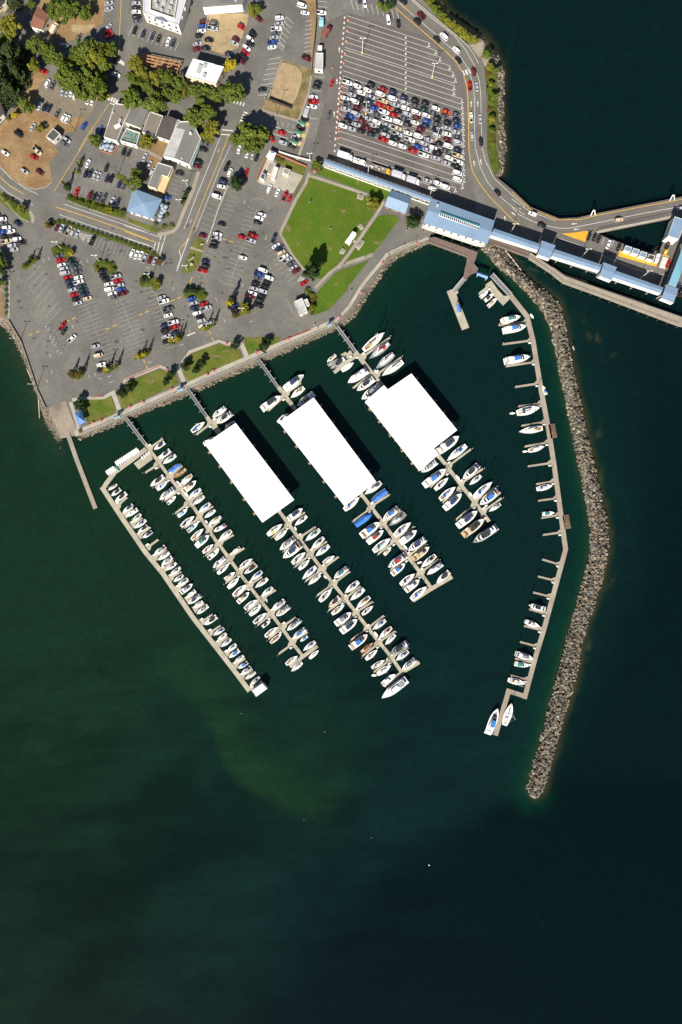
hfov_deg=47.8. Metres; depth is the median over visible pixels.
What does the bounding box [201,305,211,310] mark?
pickup truck
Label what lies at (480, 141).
sedan
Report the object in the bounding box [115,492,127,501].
cuddy cabin boat
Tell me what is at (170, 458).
sailboat
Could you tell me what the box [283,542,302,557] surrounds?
motor cruiser
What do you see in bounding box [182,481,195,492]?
motor cruiser
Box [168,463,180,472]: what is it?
covered sailboat
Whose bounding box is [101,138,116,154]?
terrace edge
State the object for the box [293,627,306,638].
motor cruiser
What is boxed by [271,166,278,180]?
pale shed
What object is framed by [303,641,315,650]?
sailboat
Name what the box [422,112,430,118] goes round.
sport utility car
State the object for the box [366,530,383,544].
motor cruiser
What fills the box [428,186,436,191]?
sedan
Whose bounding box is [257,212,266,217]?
sedan
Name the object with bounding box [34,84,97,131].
gravel lot
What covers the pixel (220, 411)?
motor cruiser
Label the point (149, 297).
asphalt stains
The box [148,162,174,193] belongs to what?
terrace building
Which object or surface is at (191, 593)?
cuddy cabin boat
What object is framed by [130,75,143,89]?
leafy tree
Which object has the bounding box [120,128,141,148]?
courtyard cafe
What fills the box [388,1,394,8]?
leafy tree
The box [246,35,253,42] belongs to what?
sport utility car
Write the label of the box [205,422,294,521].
covered moorage
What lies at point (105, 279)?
sport utility car
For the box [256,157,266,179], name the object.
courtyard wall
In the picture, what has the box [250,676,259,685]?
sailboat
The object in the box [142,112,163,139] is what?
taupe roof building
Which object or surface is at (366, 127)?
pickup truck
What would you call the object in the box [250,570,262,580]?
sailboat
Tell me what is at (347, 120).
sport utility car
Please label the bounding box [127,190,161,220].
blue roof restaurant
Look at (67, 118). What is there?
sport utility car
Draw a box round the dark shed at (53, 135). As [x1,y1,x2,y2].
[46,128,61,143]
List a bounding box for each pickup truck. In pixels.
[0,229,7,234]
[1,238,12,243]
[31,146,41,155]
[58,321,65,330]
[64,226,72,235]
[67,334,76,342]
[73,279,83,284]
[88,235,95,245]
[100,193,107,203]
[110,273,121,279]
[114,283,124,288]
[117,291,127,296]
[141,253,147,263]
[158,298,169,303]
[160,327,171,332]
[163,307,173,312]
[168,319,178,324]
[169,324,179,329]
[197,268,207,273]
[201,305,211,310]
[207,25,217,31]
[211,235,221,240]
[223,161,230,171]
[228,304,238,309]
[231,307,239,312]
[239,52,248,61]
[244,293,255,298]
[246,237,255,243]
[247,232,257,238]
[252,302,263,308]
[253,271,264,277]
[267,40,277,44]
[271,26,281,30]
[271,233,276,242]
[278,253,288,260]
[281,191,288,200]
[282,256,292,263]
[301,54,310,61]
[308,99,318,104]
[316,10,326,15]
[342,79,352,85]
[343,100,353,106]
[345,113,355,119]
[361,124,371,130]
[378,97,387,103]
[378,108,389,115]
[378,136,387,142]
[379,125,389,131]
[381,115,391,121]
[390,135,400,140]
[391,125,401,131]
[392,130,402,136]
[404,136,414,142]
[407,147,417,153]
[417,11,425,19]
[418,151,428,157]
[431,126,441,132]
[432,149,441,155]
[451,162,461,168]
[452,152,462,158]
[452,158,463,164]
[467,81,471,90]
[469,112,472,122]
[664,242,670,249]
[677,286,681,297]
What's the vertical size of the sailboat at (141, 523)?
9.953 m
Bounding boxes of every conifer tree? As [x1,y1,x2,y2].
[0,54,22,82]
[0,72,21,104]
[0,89,11,109]
[1,42,30,72]
[1,79,24,108]
[6,60,32,89]
[7,0,23,12]
[11,41,31,67]
[61,180,70,190]
[229,295,235,303]
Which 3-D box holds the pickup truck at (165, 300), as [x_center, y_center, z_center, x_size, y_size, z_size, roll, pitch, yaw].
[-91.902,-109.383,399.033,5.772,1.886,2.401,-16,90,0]
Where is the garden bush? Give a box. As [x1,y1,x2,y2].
[11,201,16,208]
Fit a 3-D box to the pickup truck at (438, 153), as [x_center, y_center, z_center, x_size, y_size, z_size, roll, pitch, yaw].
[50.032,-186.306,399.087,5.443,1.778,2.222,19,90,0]
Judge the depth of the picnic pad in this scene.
399.89 m
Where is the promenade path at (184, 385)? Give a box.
[69,236,428,435]
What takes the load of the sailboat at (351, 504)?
on the water
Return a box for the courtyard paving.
[257,158,302,193]
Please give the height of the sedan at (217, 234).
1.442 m
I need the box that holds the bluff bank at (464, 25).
[435,0,503,177]
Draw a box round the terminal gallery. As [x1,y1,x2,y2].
[421,224,485,250]
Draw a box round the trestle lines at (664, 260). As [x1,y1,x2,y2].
[512,199,680,275]
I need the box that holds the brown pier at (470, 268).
[428,237,477,280]
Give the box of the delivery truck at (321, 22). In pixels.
[319,17,323,26]
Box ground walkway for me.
[324,159,431,204]
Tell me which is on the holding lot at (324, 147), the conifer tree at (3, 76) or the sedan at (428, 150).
the sedan at (428, 150)
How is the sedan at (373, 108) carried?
on the holding lot at (324, 147)
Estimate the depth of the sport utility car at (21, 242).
398.81 m
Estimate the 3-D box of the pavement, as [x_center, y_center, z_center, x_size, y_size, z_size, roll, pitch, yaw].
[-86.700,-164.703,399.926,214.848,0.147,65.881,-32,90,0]
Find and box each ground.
[0,0,497,427]
[71,14,301,102]
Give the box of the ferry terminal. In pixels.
[423,199,494,244]
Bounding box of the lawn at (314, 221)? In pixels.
[282,167,398,313]
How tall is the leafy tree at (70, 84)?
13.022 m
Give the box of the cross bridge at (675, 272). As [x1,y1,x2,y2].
[664,244,681,286]
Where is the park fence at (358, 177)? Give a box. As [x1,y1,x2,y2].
[323,165,390,189]
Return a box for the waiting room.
[385,190,410,214]
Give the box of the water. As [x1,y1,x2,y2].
[0,0,681,1023]
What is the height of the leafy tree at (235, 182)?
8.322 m
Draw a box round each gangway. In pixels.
[124,417,146,444]
[186,388,207,417]
[256,358,278,387]
[336,326,356,352]
[452,277,464,292]
[490,273,511,296]
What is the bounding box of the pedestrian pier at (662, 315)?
[528,252,681,327]
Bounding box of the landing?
[48,401,75,438]
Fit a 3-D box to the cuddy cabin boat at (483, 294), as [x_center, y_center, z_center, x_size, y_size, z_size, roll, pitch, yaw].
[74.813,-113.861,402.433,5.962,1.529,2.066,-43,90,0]
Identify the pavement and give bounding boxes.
[8,32,315,318]
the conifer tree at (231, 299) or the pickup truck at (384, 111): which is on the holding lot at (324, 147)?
the pickup truck at (384, 111)
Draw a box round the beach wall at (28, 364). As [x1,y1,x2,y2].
[8,320,45,407]
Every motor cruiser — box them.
[160,486,175,499]
[180,584,191,593]
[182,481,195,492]
[188,593,201,603]
[195,535,208,547]
[203,437,213,445]
[213,406,226,416]
[213,523,226,531]
[213,556,226,567]
[217,411,233,423]
[237,592,248,603]
[260,396,280,411]
[276,604,290,615]
[280,535,295,549]
[282,375,303,390]
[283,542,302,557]
[287,508,302,520]
[287,618,301,630]
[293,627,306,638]
[297,391,315,405]
[334,566,348,577]
[334,612,350,625]
[339,619,356,633]
[348,634,367,649]
[357,376,374,390]
[359,522,379,537]
[362,383,380,398]
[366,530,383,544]
[383,506,399,519]
[388,552,406,566]
[390,563,404,576]
[390,640,408,654]
[399,530,416,544]
[402,657,416,669]
[404,580,418,592]
[408,536,426,550]
[411,547,428,561]
[421,459,437,471]
[422,469,445,487]
[436,436,458,453]
[442,494,461,510]
[455,511,476,528]
[461,519,483,537]
[463,463,479,478]
[472,524,498,542]
[480,487,500,504]
[484,708,498,734]
[500,315,519,323]
[502,324,525,333]
[503,354,529,364]
[514,651,532,659]
[529,604,545,611]
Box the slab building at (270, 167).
[266,161,274,174]
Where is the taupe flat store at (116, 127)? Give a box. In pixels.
[104,103,132,144]
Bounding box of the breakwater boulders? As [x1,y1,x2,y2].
[480,243,609,798]
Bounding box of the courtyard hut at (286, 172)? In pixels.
[282,168,290,176]
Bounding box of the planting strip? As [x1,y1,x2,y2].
[23,0,499,379]
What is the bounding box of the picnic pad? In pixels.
[339,194,363,253]
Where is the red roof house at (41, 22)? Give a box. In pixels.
[31,6,51,33]
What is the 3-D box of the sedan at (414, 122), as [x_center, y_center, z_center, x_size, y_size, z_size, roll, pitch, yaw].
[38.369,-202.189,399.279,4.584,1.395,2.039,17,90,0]
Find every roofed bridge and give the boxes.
[490,229,539,252]
[550,249,601,272]
[612,271,662,294]
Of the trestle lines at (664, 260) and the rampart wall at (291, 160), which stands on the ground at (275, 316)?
the rampart wall at (291, 160)
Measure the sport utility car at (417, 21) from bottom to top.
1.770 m
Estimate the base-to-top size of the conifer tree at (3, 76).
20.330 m
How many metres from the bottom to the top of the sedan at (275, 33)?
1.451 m
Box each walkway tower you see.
[536,241,555,260]
[596,262,616,282]
[656,285,677,304]
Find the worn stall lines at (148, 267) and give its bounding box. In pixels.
[26,145,300,382]
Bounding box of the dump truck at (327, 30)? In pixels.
[322,25,331,37]
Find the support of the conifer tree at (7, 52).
on the ground at (275, 316)
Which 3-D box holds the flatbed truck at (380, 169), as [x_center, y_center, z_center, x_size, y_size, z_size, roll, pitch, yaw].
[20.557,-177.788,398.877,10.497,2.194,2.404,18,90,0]
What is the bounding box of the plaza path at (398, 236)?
[282,213,426,339]
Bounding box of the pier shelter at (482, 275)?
[477,272,487,279]
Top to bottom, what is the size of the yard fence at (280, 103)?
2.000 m
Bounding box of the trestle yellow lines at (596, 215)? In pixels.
[518,197,681,219]
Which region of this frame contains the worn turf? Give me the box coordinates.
[145,179,379,383]
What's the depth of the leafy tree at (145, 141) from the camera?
393.37 m
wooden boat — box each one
[173,468,186,477]
[360,643,372,652]
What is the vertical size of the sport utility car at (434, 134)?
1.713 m
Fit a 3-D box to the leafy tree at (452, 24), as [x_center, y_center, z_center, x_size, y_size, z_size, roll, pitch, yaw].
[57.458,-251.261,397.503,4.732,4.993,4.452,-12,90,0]
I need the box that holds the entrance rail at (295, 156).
[279,151,310,160]
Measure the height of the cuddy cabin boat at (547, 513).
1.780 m
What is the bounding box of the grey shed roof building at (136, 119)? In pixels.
[125,106,148,130]
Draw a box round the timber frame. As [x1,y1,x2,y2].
[136,53,181,73]
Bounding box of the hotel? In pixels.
[143,0,190,34]
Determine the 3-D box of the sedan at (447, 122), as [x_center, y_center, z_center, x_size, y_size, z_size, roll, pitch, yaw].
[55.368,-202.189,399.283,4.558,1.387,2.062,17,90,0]
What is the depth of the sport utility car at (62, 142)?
398.63 m
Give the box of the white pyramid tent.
[266,150,275,160]
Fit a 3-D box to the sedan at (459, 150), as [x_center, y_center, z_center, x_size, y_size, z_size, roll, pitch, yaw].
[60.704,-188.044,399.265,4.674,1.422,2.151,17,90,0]
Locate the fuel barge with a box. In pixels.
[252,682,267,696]
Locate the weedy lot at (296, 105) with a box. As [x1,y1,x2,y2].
[261,60,310,118]
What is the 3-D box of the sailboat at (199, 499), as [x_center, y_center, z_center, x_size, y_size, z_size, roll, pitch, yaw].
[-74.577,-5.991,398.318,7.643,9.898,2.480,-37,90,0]
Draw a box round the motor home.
[337,150,352,160]
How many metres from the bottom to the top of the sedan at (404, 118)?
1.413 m
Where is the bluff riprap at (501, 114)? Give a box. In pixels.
[491,54,506,177]
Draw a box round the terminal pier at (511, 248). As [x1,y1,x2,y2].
[488,238,528,257]
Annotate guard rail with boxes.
[414,0,478,63]
[481,60,493,174]
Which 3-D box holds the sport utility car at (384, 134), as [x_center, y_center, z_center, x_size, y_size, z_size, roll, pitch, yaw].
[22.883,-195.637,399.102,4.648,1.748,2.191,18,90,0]
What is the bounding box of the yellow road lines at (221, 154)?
[0,7,523,368]
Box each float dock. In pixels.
[100,447,261,691]
[145,438,318,667]
[196,411,419,687]
[268,383,452,601]
[328,337,501,536]
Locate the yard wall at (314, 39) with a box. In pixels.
[310,0,316,75]
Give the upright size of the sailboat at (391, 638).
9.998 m
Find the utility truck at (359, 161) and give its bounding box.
[353,157,365,165]
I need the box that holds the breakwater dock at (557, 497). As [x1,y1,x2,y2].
[493,294,567,735]
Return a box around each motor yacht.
[348,368,368,382]
[382,676,408,697]
[427,562,442,574]
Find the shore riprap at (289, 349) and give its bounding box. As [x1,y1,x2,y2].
[78,242,428,440]
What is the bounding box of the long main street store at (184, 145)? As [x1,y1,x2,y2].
[163,121,202,168]
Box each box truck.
[391,169,405,179]
[406,175,419,184]
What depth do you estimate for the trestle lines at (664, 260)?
399.97 m
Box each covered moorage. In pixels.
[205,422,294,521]
[279,398,375,505]
[365,374,456,470]
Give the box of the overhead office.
[662,217,681,243]
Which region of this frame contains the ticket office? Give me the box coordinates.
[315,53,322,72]
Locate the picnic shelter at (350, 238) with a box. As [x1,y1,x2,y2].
[345,231,355,245]
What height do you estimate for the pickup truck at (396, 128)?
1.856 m
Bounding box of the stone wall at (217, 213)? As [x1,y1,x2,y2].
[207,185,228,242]
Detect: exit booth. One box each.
[622,245,631,253]
[629,248,639,256]
[637,251,646,259]
[644,254,654,262]
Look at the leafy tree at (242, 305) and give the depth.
395.62 m
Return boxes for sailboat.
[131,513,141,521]
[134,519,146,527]
[156,481,167,490]
[158,551,169,559]
[163,454,176,463]
[165,562,176,570]
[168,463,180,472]
[169,566,180,575]
[173,574,183,581]
[178,578,188,586]
[180,474,192,484]
[180,516,193,527]
[189,488,201,497]
[190,528,203,540]
[191,422,204,432]
[193,495,204,504]
[193,601,203,607]
[198,502,210,512]
[202,544,212,553]
[204,509,215,517]
[208,516,221,524]
[213,627,224,635]
[217,564,228,574]
[218,632,226,640]
[219,529,231,539]
[221,638,231,646]
[224,421,235,429]
[227,578,238,588]
[227,643,236,651]
[232,585,245,596]
[233,655,243,663]
[240,559,251,568]
[244,600,256,609]
[245,671,255,679]
[249,606,260,615]
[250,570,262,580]
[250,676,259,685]
[253,613,265,623]
[255,577,267,587]
[261,586,272,595]
[264,627,277,637]
[266,524,281,536]
[270,634,280,643]
[275,530,286,540]
[277,413,288,422]
[285,656,296,664]
[291,386,304,397]
[291,552,305,564]
[291,662,302,670]
[295,515,306,524]
[298,560,308,569]
[302,565,316,578]
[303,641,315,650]
[305,528,320,540]
[308,574,320,584]
[309,650,318,658]
[311,536,324,548]
[316,544,329,555]
[318,589,331,601]
[323,556,333,563]
[331,605,343,614]
[343,497,358,511]
[345,580,359,592]
[350,588,364,599]
[354,513,371,527]
[356,596,370,607]
[361,606,372,615]
[362,332,384,351]
[365,481,381,493]
[365,650,376,660]
[369,340,390,358]
[371,488,387,501]
[371,660,384,668]
[372,538,390,552]
[372,619,386,629]
[376,352,394,367]
[377,665,390,675]
[379,626,392,637]
[382,360,403,375]
[385,634,395,644]
[389,512,405,525]
[393,522,410,536]
[396,650,408,659]
[399,574,414,585]
[410,587,426,600]
[421,554,436,567]
[434,478,447,490]
[439,487,454,500]
[447,444,466,460]
[469,475,481,484]
[473,482,491,498]
[489,503,500,511]
[502,703,514,725]
[507,678,524,686]
[516,405,539,415]
[519,426,542,432]
[524,619,539,627]
[528,446,544,452]
[536,484,552,490]
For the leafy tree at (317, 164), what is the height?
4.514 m
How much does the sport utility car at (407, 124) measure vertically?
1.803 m
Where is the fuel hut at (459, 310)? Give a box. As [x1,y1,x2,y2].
[455,304,461,313]
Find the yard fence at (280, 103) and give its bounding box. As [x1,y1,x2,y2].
[268,98,291,108]
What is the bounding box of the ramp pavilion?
[74,410,86,424]
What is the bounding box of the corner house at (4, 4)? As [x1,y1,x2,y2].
[0,0,8,14]
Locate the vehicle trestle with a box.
[480,176,681,295]
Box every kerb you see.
[0,165,51,188]
[66,196,148,230]
[94,329,310,396]
[298,123,308,145]
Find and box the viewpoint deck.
[470,41,490,65]
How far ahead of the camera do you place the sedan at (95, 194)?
399.05 m
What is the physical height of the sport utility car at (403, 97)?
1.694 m
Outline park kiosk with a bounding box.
[294,298,307,316]
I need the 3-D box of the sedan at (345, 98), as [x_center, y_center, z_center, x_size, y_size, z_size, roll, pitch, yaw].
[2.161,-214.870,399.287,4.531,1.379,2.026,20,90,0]
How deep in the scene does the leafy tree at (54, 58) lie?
392.39 m
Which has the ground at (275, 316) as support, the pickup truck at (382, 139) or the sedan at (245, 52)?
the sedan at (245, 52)
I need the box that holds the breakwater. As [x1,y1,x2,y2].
[482,244,608,791]
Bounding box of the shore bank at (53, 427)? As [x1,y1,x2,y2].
[0,316,60,440]
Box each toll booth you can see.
[294,129,302,135]
[297,120,306,126]
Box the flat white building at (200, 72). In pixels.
[185,59,225,90]
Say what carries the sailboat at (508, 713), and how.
on the water
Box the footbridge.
[596,214,672,232]
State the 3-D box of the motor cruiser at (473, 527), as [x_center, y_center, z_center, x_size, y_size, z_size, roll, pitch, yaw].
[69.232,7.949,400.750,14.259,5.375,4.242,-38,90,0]
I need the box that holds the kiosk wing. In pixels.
[303,299,309,307]
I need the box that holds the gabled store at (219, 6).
[203,0,246,14]
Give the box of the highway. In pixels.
[0,0,492,270]
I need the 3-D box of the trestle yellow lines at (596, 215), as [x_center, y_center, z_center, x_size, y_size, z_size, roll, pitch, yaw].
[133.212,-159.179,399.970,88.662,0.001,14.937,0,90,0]
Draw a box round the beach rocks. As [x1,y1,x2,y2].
[0,318,60,448]
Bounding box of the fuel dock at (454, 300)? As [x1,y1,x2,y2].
[447,289,468,329]
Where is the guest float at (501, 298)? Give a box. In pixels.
[478,281,509,304]
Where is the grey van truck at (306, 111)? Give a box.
[303,106,309,117]
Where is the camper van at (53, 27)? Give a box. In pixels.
[49,22,58,34]
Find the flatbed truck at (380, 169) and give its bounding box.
[371,164,390,174]
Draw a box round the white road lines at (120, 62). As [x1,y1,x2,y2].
[3,0,576,335]
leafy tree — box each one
[0,13,21,38]
[0,33,11,42]
[0,258,7,266]
[0,267,7,274]
[11,111,18,117]
[16,97,35,113]
[17,205,25,213]
[25,35,40,53]
[26,0,35,8]
[27,57,38,73]
[35,124,44,132]
[38,40,54,61]
[44,222,51,228]
[45,49,61,66]
[46,0,56,11]
[46,0,73,25]
[53,70,62,87]
[55,56,70,67]
[55,59,78,82]
[61,69,88,96]
[62,0,80,18]
[69,54,82,68]
[70,38,98,64]
[73,398,83,410]
[74,84,86,99]
[75,371,80,378]
[79,4,91,20]
[81,65,99,87]
[81,77,106,101]
[85,42,109,67]
[88,134,101,147]
[91,55,112,71]
[96,87,110,101]
[98,71,107,83]
[104,41,116,57]
[104,205,112,212]
[120,87,142,109]
[120,390,127,397]
[123,173,141,191]
[124,71,136,82]
[124,384,134,391]
[126,55,143,70]
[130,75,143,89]
[131,167,141,177]
[135,63,147,80]
[139,134,153,149]
[140,75,153,95]
[141,90,168,112]
[149,67,163,86]
[153,279,160,288]
[155,258,162,265]
[157,83,170,98]
[160,69,173,85]
[162,376,169,385]
[167,89,181,103]
[167,369,175,376]
[171,73,187,91]
[180,86,190,98]
[180,362,189,370]
[183,107,203,128]
[187,83,200,96]
[192,365,201,372]
[193,95,206,109]
[198,359,206,368]
[199,103,216,121]
[200,84,213,98]
[200,132,214,143]
[202,120,219,137]
[211,90,222,103]
[217,81,244,103]
[222,59,236,71]
[228,132,239,147]
[229,174,241,191]
[230,341,240,349]
[235,122,259,154]
[237,91,245,101]
[237,122,248,131]
[240,302,248,310]
[247,3,253,12]
[248,10,257,17]
[252,4,262,13]
[255,124,269,149]
[258,341,269,348]
[259,345,266,353]
[301,261,320,281]
[309,304,314,311]
[313,160,320,168]
[366,197,380,209]
[376,1,383,8]
[381,2,388,11]
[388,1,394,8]
[405,215,420,228]
[430,4,437,10]
[437,10,444,18]
[444,18,451,25]
[448,20,456,27]
[453,24,461,32]
[459,27,466,37]
[462,30,470,41]
[468,35,475,43]
[482,50,489,59]
[485,87,492,93]
[486,62,493,71]
[488,80,494,88]
[488,114,494,121]
[489,127,494,133]
[490,92,498,100]
[491,67,498,74]
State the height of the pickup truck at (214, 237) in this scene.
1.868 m
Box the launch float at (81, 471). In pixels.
[64,431,97,508]
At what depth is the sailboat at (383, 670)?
401.91 m
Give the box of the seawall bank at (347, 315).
[79,239,428,436]
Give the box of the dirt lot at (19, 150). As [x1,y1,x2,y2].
[0,0,411,316]
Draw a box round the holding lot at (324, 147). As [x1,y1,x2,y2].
[312,13,475,211]
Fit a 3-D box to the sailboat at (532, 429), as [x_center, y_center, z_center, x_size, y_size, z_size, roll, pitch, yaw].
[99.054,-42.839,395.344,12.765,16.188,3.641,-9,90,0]
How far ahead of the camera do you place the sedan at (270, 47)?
399.13 m
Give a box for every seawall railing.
[79,325,333,434]
[337,238,426,322]
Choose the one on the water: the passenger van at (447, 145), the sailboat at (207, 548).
the sailboat at (207, 548)
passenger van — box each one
[0,216,6,221]
[13,130,22,137]
[60,270,69,275]
[93,353,102,357]
[104,287,114,291]
[209,20,218,26]
[212,193,221,199]
[218,179,227,184]
[258,267,267,272]
[296,2,306,8]
[349,98,358,104]
[350,110,359,116]
[375,90,384,96]
[386,14,390,24]
[387,95,397,101]
[393,118,402,124]
[411,109,420,115]
[413,132,422,138]
[439,32,447,40]
[440,184,449,189]
[443,142,452,148]
[452,139,462,145]
[452,169,461,175]
[452,176,461,182]
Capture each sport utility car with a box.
[2,225,10,229]
[7,243,16,247]
[12,237,21,241]
[16,240,25,245]
[29,7,35,14]
[44,79,50,87]
[45,104,52,112]
[59,266,68,270]
[60,114,66,121]
[60,140,68,147]
[60,327,66,335]
[64,115,70,123]
[64,279,73,283]
[69,262,77,266]
[70,228,75,236]
[76,284,85,288]
[80,292,88,297]
[81,122,86,129]
[87,191,92,199]
[97,269,106,274]
[101,277,110,281]
[108,174,113,182]
[110,295,118,299]
[116,287,124,292]
[121,146,126,155]
[129,249,134,257]
[132,14,140,18]
[147,255,152,263]
[160,324,168,328]
[187,296,195,301]
[190,305,198,310]
[192,46,201,51]
[192,311,201,315]
[195,33,203,37]
[195,160,203,164]
[195,314,203,319]
[196,318,205,323]
[198,24,206,28]
[201,263,209,267]
[211,240,219,244]
[227,168,232,176]
[237,23,245,30]
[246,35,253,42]
[248,30,256,37]
[253,219,261,224]
[254,215,263,220]
[255,298,263,302]
[258,288,267,293]
[264,275,273,280]
[266,184,271,192]
[275,15,283,20]
[277,250,285,255]
[278,140,286,145]
[292,268,299,273]
[296,124,304,129]
[326,111,330,119]
[338,122,346,128]
[343,118,352,123]
[352,83,361,88]
[357,89,365,95]
[358,118,366,123]
[363,87,371,92]
[365,98,373,104]
[367,82,375,87]
[372,119,380,124]
[381,132,389,137]
[388,89,396,95]
[388,140,396,145]
[397,143,406,148]
[400,95,408,100]
[400,100,408,105]
[401,105,409,110]
[402,111,410,116]
[403,121,412,126]
[413,17,420,25]
[419,140,427,145]
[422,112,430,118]
[422,118,431,124]
[429,145,436,150]
[431,105,439,111]
[432,132,440,137]
[433,115,441,121]
[433,180,441,186]
[444,155,452,160]
[452,46,459,53]
[470,132,473,140]
[471,67,475,75]
[528,211,536,216]
[614,217,622,221]
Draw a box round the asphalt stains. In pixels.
[16,224,264,353]
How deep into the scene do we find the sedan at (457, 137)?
399.09 m
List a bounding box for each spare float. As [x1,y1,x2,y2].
[549,423,556,437]
[562,514,570,528]
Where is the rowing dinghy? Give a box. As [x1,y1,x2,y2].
[341,363,352,371]
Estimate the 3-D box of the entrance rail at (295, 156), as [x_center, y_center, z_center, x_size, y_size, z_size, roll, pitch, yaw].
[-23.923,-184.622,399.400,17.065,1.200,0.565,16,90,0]
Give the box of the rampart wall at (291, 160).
[276,153,306,166]
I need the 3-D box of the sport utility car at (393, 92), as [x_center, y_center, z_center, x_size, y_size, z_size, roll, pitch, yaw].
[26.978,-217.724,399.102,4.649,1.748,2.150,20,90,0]
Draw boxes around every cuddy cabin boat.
[111,487,121,495]
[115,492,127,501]
[123,504,133,511]
[126,507,137,516]
[138,525,147,531]
[143,530,152,537]
[150,474,164,485]
[154,441,165,449]
[154,545,165,554]
[159,448,170,458]
[161,556,172,565]
[166,496,175,504]
[177,509,186,517]
[187,522,197,532]
[187,589,195,597]
[197,604,208,613]
[204,615,217,624]
[207,549,218,559]
[224,572,234,580]
[229,649,239,657]
[238,661,247,668]
[242,666,251,674]
[244,563,257,573]
[272,599,285,609]
[327,354,335,361]
[328,595,340,607]
[330,356,345,368]
[381,674,394,686]
[383,547,390,555]
[437,570,450,582]
[479,290,487,298]
[484,293,493,301]
[487,298,496,307]
[513,662,528,666]
[541,511,553,515]
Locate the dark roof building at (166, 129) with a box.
[156,115,176,142]
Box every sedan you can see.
[0,234,8,238]
[1,150,9,156]
[7,229,15,233]
[9,233,18,237]
[10,247,18,251]
[13,220,21,226]
[20,168,28,174]
[30,123,35,130]
[30,154,37,160]
[35,168,43,175]
[36,101,42,109]
[39,68,47,74]
[41,103,47,111]
[49,81,55,89]
[54,109,60,117]
[54,223,60,231]
[54,253,62,258]
[56,258,65,262]
[57,263,65,267]
[58,224,64,231]
[60,42,68,48]
[62,136,71,143]
[63,275,71,279]
[66,284,75,288]
[67,258,75,262]
[67,287,76,292]
[69,292,78,296]
[71,296,80,301]
[72,265,80,270]
[73,270,81,274]
[73,301,81,305]
[74,187,79,195]
[74,229,80,237]
[74,275,82,279]
[78,288,87,292]
[83,169,88,177]
[83,296,91,300]
[85,159,90,167]
[87,169,92,177]
[91,344,99,348]
[92,170,97,179]
[92,192,97,200]
[96,172,101,180]
[96,193,101,201]
[97,362,105,366]
[98,126,102,134]
[99,273,107,277]
[103,28,111,34]
[104,0,113,6]
[104,6,113,11]
[104,23,111,29]
[104,33,113,38]
[104,164,108,171]
[104,174,109,182]
[104,281,113,286]
[107,291,116,295]
[109,197,115,205]
[111,71,120,77]
[113,278,121,283]
[114,56,118,64]
[115,197,120,205]
[116,180,122,187]
[126,148,131,156]
[132,1,140,5]
[132,5,140,9]
[132,9,140,13]
[132,26,137,34]
[133,19,141,22]
[133,250,139,258]
[138,251,143,259]
[141,29,145,37]
[142,152,147,161]
[147,160,152,168]
[156,34,161,42]
[157,295,165,299]
[162,195,171,199]
[162,334,170,338]
[164,313,172,317]
[166,37,170,45]
[170,38,175,46]
[175,170,184,175]
[189,301,197,305]
[193,41,201,46]
[193,164,201,168]
[197,29,205,32]
[199,19,207,23]
[199,147,208,152]
[199,301,208,306]
[201,45,210,50]
[201,259,209,263]
[202,142,210,146]
[204,38,213,42]
[209,244,217,248]
[213,232,221,236]
[217,184,225,188]
[218,222,225,226]
[224,51,233,56]
[230,40,238,45]
[231,36,240,42]
[237,235,245,239]
[238,58,245,65]
[238,255,247,259]
[241,48,249,55]
[243,44,250,51]
[243,168,248,177]
[246,40,254,46]
[248,290,256,295]
[249,286,258,290]
[251,281,260,286]
[253,275,261,280]
[254,153,259,161]
[255,16,262,22]
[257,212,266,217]
[257,293,266,298]
[258,88,266,91]
[261,284,269,288]
[263,280,271,285]
[268,45,276,49]
[270,35,278,39]
[271,31,279,35]
[274,21,283,25]
[274,245,282,251]
[278,130,286,135]
[287,194,292,202]
[287,261,294,266]
[288,143,296,148]
[290,139,298,145]
[291,135,299,139]
[300,279,308,286]
[301,10,309,15]
[309,95,317,98]
[309,104,316,108]
[312,85,320,88]
[313,81,322,85]
[329,78,334,87]
[341,95,349,100]
[341,106,349,111]
[346,126,355,131]
[347,92,355,97]
[348,86,356,91]
[351,122,360,127]
[353,105,361,110]
[356,95,364,100]
[357,128,365,133]
[359,101,367,106]
[363,108,372,113]
[363,116,371,120]
[366,94,375,99]
[367,132,375,137]
[368,123,376,127]
[369,105,378,110]
[371,128,379,133]
[373,112,381,117]
[375,102,384,107]
[379,87,387,92]
[382,122,390,127]
[384,105,392,110]
[389,112,398,117]
[390,102,399,107]
[393,108,402,113]
[396,19,400,28]
[400,116,408,120]
[403,140,411,146]
[404,130,412,135]
[410,120,419,124]
[411,97,419,103]
[411,103,419,108]
[412,114,420,119]
[414,144,422,149]
[416,126,425,131]
[420,106,428,112]
[421,100,429,105]
[421,123,429,128]
[423,147,431,152]
[423,178,431,183]
[424,137,432,142]
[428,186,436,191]
[429,110,438,115]
[431,155,439,160]
[432,122,441,126]
[433,35,440,42]
[435,141,442,146]
[440,113,448,118]
[441,109,450,114]
[441,148,449,153]
[441,160,450,165]
[442,125,450,130]
[442,131,451,136]
[443,120,451,125]
[443,137,451,141]
[451,129,459,134]
[452,112,460,117]
[452,118,460,123]
[453,123,461,128]
[453,135,461,139]
[453,147,461,152]
[454,56,461,63]
[475,82,478,91]
[478,114,481,123]
[479,137,482,145]
[494,188,500,195]
[537,223,546,227]
[586,231,591,240]
[592,233,596,241]
[596,234,601,243]
[605,240,611,248]
[616,242,621,251]
[665,260,670,267]
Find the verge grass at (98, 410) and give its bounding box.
[0,158,305,424]
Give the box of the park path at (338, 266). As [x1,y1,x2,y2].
[279,172,384,288]

